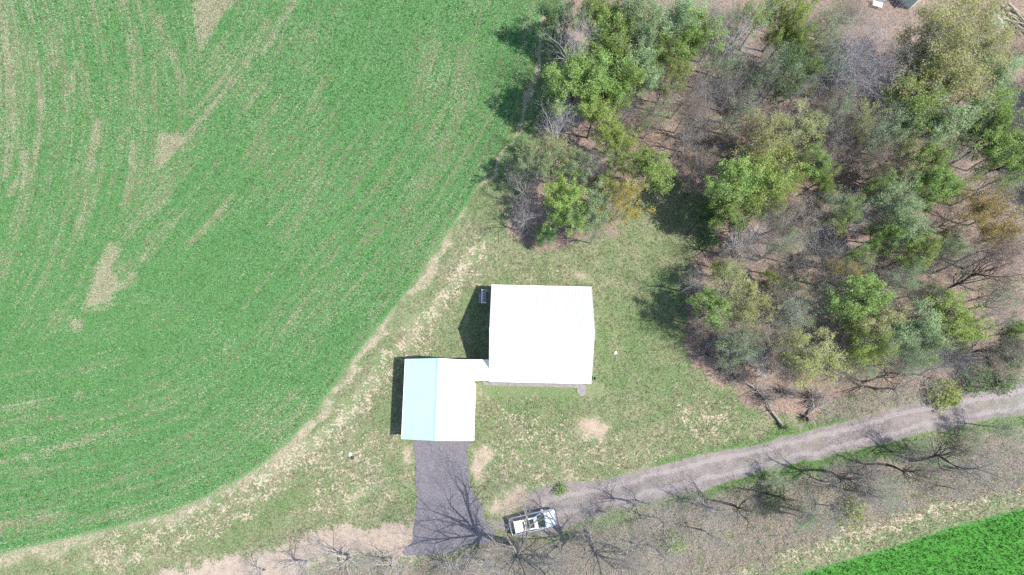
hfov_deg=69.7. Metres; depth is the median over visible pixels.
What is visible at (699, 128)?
bare tree
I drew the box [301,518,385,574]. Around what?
bare tree
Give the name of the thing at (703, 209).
leafy tree
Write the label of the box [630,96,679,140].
budding tree
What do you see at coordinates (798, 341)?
budding tree
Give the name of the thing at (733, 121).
budding tree
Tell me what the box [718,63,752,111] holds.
bare tree
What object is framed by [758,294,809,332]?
bare tree
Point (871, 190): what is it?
leafy tree
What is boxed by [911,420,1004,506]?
bare tree
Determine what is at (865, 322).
budding tree
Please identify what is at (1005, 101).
leafy tree
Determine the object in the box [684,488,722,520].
bare tree
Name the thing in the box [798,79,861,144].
budding tree
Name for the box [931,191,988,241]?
bare tree
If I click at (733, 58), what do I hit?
budding tree
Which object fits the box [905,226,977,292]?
bare tree
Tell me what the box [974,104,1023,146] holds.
bare tree
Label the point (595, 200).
leafy tree
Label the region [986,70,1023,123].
bare tree
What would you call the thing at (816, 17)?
bare tree
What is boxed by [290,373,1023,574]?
dry stems
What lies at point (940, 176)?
leafy tree
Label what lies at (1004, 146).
budding tree
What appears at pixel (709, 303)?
leafy tree
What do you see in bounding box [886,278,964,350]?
budding tree
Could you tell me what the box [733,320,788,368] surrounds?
bare tree
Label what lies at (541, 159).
leafy tree
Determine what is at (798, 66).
budding tree
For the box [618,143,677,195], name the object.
leafy tree
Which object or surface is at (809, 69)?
leafy tree
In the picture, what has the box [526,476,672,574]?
bare tree
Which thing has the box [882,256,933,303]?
bare tree
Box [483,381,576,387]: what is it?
concrete walk
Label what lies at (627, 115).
bare tree
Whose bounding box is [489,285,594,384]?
house
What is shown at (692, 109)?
budding tree
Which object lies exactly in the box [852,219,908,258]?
leafy tree
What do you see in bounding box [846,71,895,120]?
bare tree
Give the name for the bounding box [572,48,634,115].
leafy tree
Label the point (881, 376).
bare tree
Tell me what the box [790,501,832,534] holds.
budding tree
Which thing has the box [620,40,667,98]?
leafy tree
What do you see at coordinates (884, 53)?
budding tree
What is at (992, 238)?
budding tree
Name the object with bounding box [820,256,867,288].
budding tree
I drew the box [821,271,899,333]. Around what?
leafy tree
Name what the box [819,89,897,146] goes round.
budding tree
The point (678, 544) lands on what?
bush
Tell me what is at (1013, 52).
bare tree
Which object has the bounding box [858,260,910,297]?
bare tree
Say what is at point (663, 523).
bare tree
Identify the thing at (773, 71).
budding tree
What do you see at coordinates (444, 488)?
driveway
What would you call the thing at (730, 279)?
bare tree
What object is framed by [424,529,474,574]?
bare tree
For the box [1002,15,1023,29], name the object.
log
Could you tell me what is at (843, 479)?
bare tree
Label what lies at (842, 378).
budding tree
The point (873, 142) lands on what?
budding tree
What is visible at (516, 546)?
bare tree
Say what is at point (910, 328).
leafy tree
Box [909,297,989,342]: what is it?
bare tree
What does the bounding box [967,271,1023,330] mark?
bare tree
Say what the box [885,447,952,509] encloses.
bare tree
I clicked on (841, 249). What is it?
bare tree
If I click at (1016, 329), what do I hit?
leafy tree
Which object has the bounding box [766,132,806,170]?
leafy tree
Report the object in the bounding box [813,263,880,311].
bare tree
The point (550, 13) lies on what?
leafy tree
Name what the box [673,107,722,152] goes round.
bare tree
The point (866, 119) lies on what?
budding tree
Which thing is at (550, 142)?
budding tree
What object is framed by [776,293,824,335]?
budding tree
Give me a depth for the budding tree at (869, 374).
65.59 m
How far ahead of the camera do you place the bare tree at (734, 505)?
62.51 m
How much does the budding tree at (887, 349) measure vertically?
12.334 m
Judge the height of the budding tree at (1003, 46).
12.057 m
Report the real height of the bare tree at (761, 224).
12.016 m
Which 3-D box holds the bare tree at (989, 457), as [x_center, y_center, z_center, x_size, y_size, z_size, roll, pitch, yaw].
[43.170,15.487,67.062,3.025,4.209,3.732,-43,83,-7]
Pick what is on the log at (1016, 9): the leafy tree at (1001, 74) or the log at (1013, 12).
the log at (1013, 12)
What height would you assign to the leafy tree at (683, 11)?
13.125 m
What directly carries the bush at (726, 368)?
on the ground at (390, 534)
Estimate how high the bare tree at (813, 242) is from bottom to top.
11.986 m
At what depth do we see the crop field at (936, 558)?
67.58 m
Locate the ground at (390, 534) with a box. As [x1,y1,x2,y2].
[0,0,1023,574]
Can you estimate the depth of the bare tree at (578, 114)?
70.30 m
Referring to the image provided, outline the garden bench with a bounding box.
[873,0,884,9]
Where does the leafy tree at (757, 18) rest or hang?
on the ground at (390, 534)
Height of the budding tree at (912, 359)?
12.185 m
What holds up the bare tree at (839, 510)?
on the ground at (390, 534)
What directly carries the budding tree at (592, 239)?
on the ground at (390, 534)
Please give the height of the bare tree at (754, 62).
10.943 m
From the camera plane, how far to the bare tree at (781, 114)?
66.24 m
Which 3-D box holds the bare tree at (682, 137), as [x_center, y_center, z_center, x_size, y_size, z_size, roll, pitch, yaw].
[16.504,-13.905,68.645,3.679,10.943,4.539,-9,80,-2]
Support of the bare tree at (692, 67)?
on the ground at (390, 534)
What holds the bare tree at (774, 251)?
on the ground at (390, 534)
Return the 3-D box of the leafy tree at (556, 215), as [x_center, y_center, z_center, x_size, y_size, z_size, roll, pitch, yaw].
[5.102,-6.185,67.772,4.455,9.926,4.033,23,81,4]
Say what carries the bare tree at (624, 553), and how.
on the ground at (390, 534)
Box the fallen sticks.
[498,0,1023,423]
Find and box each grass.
[0,0,1023,574]
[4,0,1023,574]
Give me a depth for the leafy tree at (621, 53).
66.83 m
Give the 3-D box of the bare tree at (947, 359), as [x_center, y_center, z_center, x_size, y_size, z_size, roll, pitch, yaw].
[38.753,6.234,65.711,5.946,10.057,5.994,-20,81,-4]
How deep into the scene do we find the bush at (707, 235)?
71.71 m
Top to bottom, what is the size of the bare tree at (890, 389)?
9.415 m
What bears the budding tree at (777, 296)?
on the ground at (390, 534)
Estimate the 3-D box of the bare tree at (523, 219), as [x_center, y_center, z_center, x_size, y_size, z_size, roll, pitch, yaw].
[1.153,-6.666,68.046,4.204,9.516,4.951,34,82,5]
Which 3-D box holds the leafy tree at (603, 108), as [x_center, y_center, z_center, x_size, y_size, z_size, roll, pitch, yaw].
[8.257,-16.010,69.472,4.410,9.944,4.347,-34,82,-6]
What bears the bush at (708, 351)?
on the ground at (390, 534)
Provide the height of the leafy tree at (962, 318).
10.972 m
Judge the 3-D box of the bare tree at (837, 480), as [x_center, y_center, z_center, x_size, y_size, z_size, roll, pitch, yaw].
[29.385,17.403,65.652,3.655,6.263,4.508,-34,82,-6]
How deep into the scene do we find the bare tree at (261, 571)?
65.28 m
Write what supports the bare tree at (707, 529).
on the ground at (390, 534)
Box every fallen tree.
[742,378,789,430]
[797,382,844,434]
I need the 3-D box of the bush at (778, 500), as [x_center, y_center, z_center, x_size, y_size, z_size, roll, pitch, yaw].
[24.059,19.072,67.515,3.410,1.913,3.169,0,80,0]
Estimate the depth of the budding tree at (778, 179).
65.49 m
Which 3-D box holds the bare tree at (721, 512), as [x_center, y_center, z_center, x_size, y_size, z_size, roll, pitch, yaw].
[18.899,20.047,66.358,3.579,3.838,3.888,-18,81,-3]
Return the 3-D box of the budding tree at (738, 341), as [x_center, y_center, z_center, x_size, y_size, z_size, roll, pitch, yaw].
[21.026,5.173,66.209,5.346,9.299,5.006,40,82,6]
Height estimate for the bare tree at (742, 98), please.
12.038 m
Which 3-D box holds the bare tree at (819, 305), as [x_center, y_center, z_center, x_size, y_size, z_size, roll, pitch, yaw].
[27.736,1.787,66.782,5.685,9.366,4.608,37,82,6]
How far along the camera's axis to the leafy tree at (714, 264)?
68.59 m
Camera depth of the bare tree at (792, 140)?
67.24 m
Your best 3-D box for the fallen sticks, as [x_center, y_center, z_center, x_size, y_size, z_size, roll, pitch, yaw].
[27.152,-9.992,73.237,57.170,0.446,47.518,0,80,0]
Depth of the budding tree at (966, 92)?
67.89 m
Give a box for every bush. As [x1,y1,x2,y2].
[551,481,568,499]
[658,528,689,555]
[689,280,707,296]
[689,297,705,316]
[690,318,715,342]
[695,336,724,368]
[697,224,721,250]
[707,333,731,349]
[710,356,735,381]
[727,365,750,386]
[754,477,788,511]
[758,384,778,409]
[777,384,799,400]
[803,383,831,408]
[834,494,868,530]
[924,375,963,414]
[956,362,993,396]
[984,363,1020,395]
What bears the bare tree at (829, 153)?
on the ground at (390, 534)
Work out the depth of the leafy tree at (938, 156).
66.18 m
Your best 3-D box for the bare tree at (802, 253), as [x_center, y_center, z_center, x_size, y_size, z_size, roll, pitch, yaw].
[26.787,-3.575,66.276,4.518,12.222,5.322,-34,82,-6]
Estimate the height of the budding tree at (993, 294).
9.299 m
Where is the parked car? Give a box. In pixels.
[508,508,557,535]
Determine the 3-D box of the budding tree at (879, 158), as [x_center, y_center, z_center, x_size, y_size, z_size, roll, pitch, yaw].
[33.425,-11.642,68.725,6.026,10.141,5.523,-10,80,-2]
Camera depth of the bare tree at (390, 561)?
64.66 m
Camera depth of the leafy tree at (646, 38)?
65.88 m
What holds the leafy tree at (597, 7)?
on the ground at (390, 534)
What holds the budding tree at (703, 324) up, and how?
on the ground at (390, 534)
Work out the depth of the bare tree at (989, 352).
64.05 m
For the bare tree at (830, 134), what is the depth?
69.11 m
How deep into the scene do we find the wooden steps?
70.94 m
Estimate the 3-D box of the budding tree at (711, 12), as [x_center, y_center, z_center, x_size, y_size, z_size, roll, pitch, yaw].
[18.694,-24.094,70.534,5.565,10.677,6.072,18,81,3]
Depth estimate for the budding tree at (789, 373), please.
66.09 m
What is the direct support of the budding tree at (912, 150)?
on the ground at (390, 534)
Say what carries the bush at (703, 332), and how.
on the ground at (390, 534)
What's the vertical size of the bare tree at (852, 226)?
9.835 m
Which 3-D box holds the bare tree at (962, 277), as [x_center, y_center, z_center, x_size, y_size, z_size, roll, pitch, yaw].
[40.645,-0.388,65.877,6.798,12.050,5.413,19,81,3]
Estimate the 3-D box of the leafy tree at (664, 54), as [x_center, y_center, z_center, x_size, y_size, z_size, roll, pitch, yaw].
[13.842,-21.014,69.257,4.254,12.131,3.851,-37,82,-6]
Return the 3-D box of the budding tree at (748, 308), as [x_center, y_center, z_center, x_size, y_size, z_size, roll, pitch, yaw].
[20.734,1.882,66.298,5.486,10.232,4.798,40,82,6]
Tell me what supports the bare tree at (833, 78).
on the ground at (390, 534)
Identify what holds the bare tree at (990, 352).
on the ground at (390, 534)
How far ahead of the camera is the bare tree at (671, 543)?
65.10 m
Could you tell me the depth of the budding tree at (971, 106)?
69.51 m
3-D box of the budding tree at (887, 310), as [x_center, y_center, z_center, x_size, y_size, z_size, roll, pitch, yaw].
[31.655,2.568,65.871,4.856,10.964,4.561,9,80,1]
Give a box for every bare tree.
[238,551,275,574]
[253,536,327,574]
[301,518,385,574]
[352,547,415,574]
[404,457,620,574]
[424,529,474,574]
[454,541,505,574]
[498,162,544,213]
[506,196,543,236]
[519,536,583,574]
[523,2,603,89]
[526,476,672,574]
[527,87,587,155]
[570,95,592,127]
[577,128,624,189]
[592,524,663,574]
[604,91,651,134]
[605,479,674,536]
[635,494,696,556]
[638,537,689,574]
[641,71,678,110]
[643,486,668,526]
[656,37,701,91]
[657,530,690,571]
[659,61,724,119]
[671,106,710,160]
[671,258,718,297]
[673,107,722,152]
[674,26,709,84]
[681,485,741,540]
[682,73,741,143]
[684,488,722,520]
[688,0,787,76]
[690,516,743,563]
[691,55,743,107]
[704,3,743,29]
[705,494,742,528]
[706,245,756,307]
[707,196,775,277]
[708,478,778,553]
[715,67,769,122]
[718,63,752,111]
[727,230,773,269]
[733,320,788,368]
[735,26,784,81]
[741,193,799,265]
[743,336,787,385]
[747,64,790,118]
[755,92,801,149]
[755,224,799,276]
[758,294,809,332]
[758,474,817,523]
[766,251,818,279]
[767,2,818,58]
[769,104,810,169]
[769,190,846,259]
[782,71,822,119]
[787,218,856,270]
[791,488,858,541]
[796,1,839,44]
[797,0,949,124]
[797,242,837,278]
[798,279,846,335]
[803,126,850,189]
[804,76,862,122]
[811,252,875,295]
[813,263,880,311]
[814,104,869,152]
[816,446,898,523]
[817,236,879,275]
[817,460,863,504]
[819,107,871,169]
[826,196,875,236]
[827,494,853,525]
[842,179,901,242]
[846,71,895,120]
[849,467,912,527]
[853,455,893,495]
[856,248,900,283]
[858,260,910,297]
[861,352,918,402]
[866,131,926,180]
[867,199,932,240]
[870,349,951,423]
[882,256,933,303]
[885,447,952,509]
[890,440,934,473]
[895,276,950,307]
[902,341,981,402]
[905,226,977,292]
[905,241,959,278]
[907,335,984,387]
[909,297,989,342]
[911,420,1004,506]
[913,141,978,185]
[918,203,972,237]
[919,148,991,211]
[930,234,999,289]
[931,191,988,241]
[935,342,992,390]
[937,249,1022,308]
[944,325,1023,390]
[944,476,981,506]
[948,330,1023,374]
[949,450,995,486]
[950,159,1023,211]
[950,291,1023,345]
[951,432,1023,498]
[952,231,1023,303]
[962,225,1023,278]
[966,183,1023,226]
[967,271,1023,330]
[972,440,1007,475]
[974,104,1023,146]
[981,305,1023,348]
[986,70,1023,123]
[987,36,1023,80]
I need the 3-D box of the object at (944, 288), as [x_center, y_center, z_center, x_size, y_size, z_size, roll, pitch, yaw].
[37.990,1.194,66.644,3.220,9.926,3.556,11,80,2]
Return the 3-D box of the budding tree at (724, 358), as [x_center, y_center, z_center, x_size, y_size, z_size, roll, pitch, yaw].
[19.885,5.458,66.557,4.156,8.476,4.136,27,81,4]
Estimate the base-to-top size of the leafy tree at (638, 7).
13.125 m
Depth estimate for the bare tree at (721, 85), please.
69.03 m
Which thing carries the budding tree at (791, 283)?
on the ground at (390, 534)
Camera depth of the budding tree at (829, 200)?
66.50 m
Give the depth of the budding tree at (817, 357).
62.88 m
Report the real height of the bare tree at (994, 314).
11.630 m
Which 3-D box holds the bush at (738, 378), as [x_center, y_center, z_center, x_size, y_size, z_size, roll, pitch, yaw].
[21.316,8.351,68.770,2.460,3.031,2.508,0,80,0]
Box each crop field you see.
[0,0,546,557]
[798,507,1023,574]
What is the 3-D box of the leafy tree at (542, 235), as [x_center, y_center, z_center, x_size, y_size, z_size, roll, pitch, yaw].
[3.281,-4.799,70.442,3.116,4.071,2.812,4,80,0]
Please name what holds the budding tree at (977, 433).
on the ground at (390, 534)
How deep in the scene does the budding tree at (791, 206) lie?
65.13 m
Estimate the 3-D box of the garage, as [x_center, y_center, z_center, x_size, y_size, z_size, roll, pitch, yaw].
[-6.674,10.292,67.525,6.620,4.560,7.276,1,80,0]
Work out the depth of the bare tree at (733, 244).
66.42 m
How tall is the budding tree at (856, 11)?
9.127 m
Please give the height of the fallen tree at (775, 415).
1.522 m
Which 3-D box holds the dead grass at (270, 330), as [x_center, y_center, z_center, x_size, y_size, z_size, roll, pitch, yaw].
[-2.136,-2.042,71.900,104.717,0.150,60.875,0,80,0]
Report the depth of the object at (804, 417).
69.25 m
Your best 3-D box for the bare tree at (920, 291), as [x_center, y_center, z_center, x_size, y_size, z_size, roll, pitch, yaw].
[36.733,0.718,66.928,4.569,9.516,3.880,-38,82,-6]
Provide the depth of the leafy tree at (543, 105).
70.07 m
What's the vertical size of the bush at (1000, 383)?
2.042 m
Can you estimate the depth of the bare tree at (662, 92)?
70.12 m
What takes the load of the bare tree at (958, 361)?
on the ground at (390, 534)
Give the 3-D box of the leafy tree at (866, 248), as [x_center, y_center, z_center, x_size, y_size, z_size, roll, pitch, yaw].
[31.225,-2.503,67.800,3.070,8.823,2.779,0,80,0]
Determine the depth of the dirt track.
69.01 m
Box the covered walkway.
[459,359,492,380]
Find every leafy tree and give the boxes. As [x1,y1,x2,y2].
[516,132,563,183]
[532,81,558,116]
[533,0,577,43]
[533,222,558,249]
[541,45,601,122]
[541,163,589,211]
[541,196,590,237]
[552,141,601,185]
[566,174,615,232]
[567,37,601,74]
[569,0,620,46]
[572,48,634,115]
[580,87,624,138]
[586,28,620,67]
[588,3,635,64]
[588,169,615,198]
[589,106,633,158]
[601,18,639,84]
[601,142,628,177]
[604,122,642,163]
[607,0,665,56]
[610,58,647,112]
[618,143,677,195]
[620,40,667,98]
[629,3,678,68]
[645,0,715,45]
[647,28,687,90]
[659,54,693,104]
[671,0,731,84]
[685,286,736,333]
[687,196,718,228]
[702,154,766,218]
[706,258,732,280]
[707,191,761,236]
[731,141,808,207]
[738,0,785,50]
[738,176,791,222]
[758,38,812,106]
[758,269,784,287]
[759,159,807,207]
[761,0,820,52]
[761,9,809,67]
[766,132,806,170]
[775,20,829,74]
[781,58,825,101]
[789,139,835,182]
[796,160,841,197]
[803,22,850,79]
[820,193,869,235]
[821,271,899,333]
[822,54,853,86]
[832,243,878,271]
[843,328,899,372]
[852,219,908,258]
[855,170,932,229]
[857,168,903,202]
[871,92,936,159]
[873,71,953,140]
[874,209,936,247]
[882,230,944,276]
[884,291,951,354]
[888,57,964,110]
[893,80,1003,162]
[893,323,959,370]
[902,141,954,187]
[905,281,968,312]
[911,165,968,213]
[918,227,971,257]
[923,288,994,343]
[932,102,1001,163]
[944,312,1000,354]
[946,101,1023,165]
[948,84,1023,131]
[952,45,1023,105]
[962,131,1023,190]
[975,338,1023,370]
[981,309,1023,345]
[985,339,1023,362]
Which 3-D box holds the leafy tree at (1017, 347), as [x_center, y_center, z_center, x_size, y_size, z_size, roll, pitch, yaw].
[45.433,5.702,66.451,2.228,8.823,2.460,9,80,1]
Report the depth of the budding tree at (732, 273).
65.47 m
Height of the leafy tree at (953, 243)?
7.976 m
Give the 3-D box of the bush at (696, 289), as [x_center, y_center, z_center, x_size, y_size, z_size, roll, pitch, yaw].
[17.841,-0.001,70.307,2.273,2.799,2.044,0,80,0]
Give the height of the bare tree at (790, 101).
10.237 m
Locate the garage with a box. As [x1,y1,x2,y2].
[401,358,475,440]
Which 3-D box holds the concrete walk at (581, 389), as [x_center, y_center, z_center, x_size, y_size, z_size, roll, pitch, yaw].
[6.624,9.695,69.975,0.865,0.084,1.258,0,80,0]
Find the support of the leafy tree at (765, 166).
on the ground at (390, 534)
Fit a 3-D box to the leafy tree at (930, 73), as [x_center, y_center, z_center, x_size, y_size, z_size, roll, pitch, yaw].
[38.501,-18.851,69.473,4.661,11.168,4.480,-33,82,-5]
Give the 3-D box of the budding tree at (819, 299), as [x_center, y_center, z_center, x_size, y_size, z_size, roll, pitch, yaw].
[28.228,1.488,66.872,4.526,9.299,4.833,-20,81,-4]
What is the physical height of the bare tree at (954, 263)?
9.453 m
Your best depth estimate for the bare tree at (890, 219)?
67.51 m
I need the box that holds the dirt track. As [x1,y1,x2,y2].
[525,382,1023,537]
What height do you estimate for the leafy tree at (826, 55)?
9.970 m
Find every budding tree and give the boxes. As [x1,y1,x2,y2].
[534,127,576,179]
[574,221,612,246]
[593,174,659,227]
[596,503,626,533]
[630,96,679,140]
[671,79,714,133]
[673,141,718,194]
[688,26,755,89]
[689,288,743,339]
[692,0,743,63]
[703,0,766,48]
[705,253,759,307]
[708,76,769,140]
[713,327,759,367]
[716,43,760,93]
[717,315,772,369]
[718,280,791,334]
[722,105,803,167]
[743,278,823,330]
[747,316,812,373]
[749,40,793,101]
[750,160,795,207]
[754,323,815,370]
[755,39,812,96]
[759,216,819,260]
[761,273,820,315]
[762,190,822,242]
[763,459,795,495]
[768,93,828,161]
[771,345,822,389]
[775,144,820,181]
[775,327,866,393]
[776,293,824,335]
[777,36,829,89]
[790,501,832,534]
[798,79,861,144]
[798,132,855,179]
[801,66,889,136]
[801,274,848,328]
[807,0,861,49]
[807,180,878,228]
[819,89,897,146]
[819,349,866,387]
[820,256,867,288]
[822,0,881,38]
[829,300,914,362]
[831,96,897,144]
[834,337,894,387]
[837,288,906,331]
[838,321,923,369]
[841,126,912,181]
[843,101,913,168]
[849,18,922,87]
[864,270,911,317]
[867,335,942,386]
[868,256,930,310]
[869,132,929,185]
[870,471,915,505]
[879,244,941,291]
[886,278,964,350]
[888,0,1021,116]
[910,424,966,468]
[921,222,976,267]
[929,168,990,211]
[936,73,994,111]
[937,181,1022,240]
[948,96,1015,135]
[950,32,985,68]
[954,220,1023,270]
[956,219,1023,254]
[956,422,990,463]
[959,273,1023,315]
[962,12,1023,71]
[964,333,1023,383]
[966,122,1022,174]
[974,153,1023,203]
[979,402,1023,451]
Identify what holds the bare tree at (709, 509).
on the ground at (390, 534)
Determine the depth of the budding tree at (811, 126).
66.34 m
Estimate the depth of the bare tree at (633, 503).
63.97 m
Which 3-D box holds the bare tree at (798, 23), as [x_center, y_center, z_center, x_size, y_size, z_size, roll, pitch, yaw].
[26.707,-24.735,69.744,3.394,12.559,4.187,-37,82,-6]
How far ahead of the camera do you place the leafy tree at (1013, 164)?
65.43 m
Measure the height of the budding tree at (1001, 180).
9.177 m
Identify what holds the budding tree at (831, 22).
on the ground at (390, 534)
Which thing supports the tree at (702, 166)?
on the ground at (390, 534)
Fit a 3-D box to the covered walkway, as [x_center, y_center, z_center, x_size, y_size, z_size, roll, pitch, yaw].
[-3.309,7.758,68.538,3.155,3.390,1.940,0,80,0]
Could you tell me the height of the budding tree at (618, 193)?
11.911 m
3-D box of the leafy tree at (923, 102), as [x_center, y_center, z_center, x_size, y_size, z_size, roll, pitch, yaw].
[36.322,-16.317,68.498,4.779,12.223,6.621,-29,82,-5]
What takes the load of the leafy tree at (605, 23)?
on the ground at (390, 534)
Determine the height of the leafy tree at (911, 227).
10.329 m
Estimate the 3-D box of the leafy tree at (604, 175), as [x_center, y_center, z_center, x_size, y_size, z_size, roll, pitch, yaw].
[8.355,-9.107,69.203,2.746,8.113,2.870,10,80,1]
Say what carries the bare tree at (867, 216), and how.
on the ground at (390, 534)
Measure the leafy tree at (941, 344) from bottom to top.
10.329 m
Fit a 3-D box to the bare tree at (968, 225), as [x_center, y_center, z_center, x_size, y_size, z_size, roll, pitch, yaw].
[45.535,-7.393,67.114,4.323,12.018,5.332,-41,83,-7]
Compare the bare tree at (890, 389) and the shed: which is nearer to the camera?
the bare tree at (890, 389)
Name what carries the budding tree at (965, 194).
on the ground at (390, 534)
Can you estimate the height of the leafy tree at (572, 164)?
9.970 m
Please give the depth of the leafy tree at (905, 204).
64.79 m
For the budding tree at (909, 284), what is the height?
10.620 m
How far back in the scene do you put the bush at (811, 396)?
68.97 m
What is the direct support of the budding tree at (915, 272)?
on the ground at (390, 534)
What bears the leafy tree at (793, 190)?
on the ground at (390, 534)
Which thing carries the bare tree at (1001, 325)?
on the ground at (390, 534)
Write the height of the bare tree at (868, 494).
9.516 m
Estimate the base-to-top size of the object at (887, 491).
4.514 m
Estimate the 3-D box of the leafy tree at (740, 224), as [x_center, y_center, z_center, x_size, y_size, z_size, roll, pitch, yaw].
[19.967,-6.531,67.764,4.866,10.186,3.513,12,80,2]
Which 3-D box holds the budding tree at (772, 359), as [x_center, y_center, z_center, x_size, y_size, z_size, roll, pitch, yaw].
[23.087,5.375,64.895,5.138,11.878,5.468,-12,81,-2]
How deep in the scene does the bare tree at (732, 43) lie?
67.02 m
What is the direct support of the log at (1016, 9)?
on the log
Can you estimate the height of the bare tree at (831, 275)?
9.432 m
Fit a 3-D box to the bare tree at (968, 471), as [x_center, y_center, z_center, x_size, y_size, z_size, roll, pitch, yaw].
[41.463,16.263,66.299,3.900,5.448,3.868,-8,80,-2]
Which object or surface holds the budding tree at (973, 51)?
on the ground at (390, 534)
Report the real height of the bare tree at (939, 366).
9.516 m
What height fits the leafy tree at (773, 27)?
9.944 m
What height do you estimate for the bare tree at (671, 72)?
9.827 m
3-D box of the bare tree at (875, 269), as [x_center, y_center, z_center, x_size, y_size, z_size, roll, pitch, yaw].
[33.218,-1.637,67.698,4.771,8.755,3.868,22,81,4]
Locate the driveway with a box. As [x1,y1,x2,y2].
[403,440,495,555]
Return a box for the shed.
[901,0,920,9]
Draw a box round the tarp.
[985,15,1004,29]
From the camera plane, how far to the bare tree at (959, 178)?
66.81 m
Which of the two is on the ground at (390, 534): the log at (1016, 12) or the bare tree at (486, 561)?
the bare tree at (486, 561)
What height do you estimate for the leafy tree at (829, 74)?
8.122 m
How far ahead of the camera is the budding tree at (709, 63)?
68.72 m
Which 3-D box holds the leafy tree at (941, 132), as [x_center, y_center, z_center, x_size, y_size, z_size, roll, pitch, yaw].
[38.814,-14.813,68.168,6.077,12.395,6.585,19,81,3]
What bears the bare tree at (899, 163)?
on the ground at (390, 534)
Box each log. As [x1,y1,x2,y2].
[1001,17,1023,23]
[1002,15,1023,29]
[1005,5,1023,22]
[1008,2,1023,17]
[1012,7,1023,21]
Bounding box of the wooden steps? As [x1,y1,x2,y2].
[479,289,486,304]
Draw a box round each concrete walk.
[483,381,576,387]
[577,384,585,395]
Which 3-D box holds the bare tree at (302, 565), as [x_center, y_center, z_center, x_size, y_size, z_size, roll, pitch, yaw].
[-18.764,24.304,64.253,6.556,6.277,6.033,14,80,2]
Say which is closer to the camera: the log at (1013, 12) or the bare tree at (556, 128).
the bare tree at (556, 128)
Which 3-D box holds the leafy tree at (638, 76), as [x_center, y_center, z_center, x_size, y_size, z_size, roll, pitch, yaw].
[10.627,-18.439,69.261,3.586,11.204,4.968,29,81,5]
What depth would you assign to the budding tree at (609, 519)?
65.78 m
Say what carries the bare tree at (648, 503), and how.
on the ground at (390, 534)
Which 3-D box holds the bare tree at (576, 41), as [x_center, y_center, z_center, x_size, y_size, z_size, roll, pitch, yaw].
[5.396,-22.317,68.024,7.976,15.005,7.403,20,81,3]
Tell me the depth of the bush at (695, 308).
70.71 m
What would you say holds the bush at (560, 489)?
on the ground at (390, 534)
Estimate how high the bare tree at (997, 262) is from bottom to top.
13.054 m
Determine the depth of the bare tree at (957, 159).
65.94 m
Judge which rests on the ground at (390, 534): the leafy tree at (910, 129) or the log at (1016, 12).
the leafy tree at (910, 129)
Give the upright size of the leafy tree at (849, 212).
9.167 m
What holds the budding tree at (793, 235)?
on the ground at (390, 534)
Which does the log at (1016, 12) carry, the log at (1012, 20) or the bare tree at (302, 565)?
the log at (1012, 20)
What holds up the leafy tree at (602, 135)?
on the ground at (390, 534)
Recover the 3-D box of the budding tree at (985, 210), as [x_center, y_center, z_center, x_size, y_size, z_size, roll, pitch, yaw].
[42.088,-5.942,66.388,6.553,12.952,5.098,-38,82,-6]
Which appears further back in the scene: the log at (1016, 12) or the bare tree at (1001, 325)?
the log at (1016, 12)
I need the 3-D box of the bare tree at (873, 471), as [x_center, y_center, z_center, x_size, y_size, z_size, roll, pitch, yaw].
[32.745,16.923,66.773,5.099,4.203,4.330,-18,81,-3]
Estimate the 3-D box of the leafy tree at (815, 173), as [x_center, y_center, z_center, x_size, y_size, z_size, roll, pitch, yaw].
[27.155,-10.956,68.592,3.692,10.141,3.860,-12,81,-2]
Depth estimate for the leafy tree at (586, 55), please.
66.47 m
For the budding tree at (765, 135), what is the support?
on the ground at (390, 534)
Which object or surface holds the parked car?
on the dirt track
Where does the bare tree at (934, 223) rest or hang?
on the ground at (390, 534)
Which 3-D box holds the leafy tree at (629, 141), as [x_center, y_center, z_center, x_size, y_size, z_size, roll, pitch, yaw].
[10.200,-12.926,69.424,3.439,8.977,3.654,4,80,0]
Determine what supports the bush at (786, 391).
on the ground at (390, 534)
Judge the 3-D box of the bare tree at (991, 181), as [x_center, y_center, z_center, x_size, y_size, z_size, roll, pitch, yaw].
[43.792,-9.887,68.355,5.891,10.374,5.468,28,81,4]
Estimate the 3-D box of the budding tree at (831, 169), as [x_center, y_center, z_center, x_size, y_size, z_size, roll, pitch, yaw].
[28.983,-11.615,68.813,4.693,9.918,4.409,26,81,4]
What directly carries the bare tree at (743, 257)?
on the ground at (390, 534)
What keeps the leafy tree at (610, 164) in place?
on the ground at (390, 534)
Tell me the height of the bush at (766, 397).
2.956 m
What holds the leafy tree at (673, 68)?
on the ground at (390, 534)
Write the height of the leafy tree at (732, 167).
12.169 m
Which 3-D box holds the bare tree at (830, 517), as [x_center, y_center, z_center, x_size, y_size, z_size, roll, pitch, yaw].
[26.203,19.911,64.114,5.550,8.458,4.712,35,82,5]
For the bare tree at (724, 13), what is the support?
on the ground at (390, 534)
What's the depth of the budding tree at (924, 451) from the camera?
66.22 m
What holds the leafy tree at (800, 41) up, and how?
on the ground at (390, 534)
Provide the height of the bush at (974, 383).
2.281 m
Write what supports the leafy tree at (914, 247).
on the ground at (390, 534)
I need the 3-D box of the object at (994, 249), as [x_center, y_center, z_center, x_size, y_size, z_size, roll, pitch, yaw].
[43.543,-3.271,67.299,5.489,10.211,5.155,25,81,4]
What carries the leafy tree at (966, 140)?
on the ground at (390, 534)
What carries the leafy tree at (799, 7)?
on the ground at (390, 534)

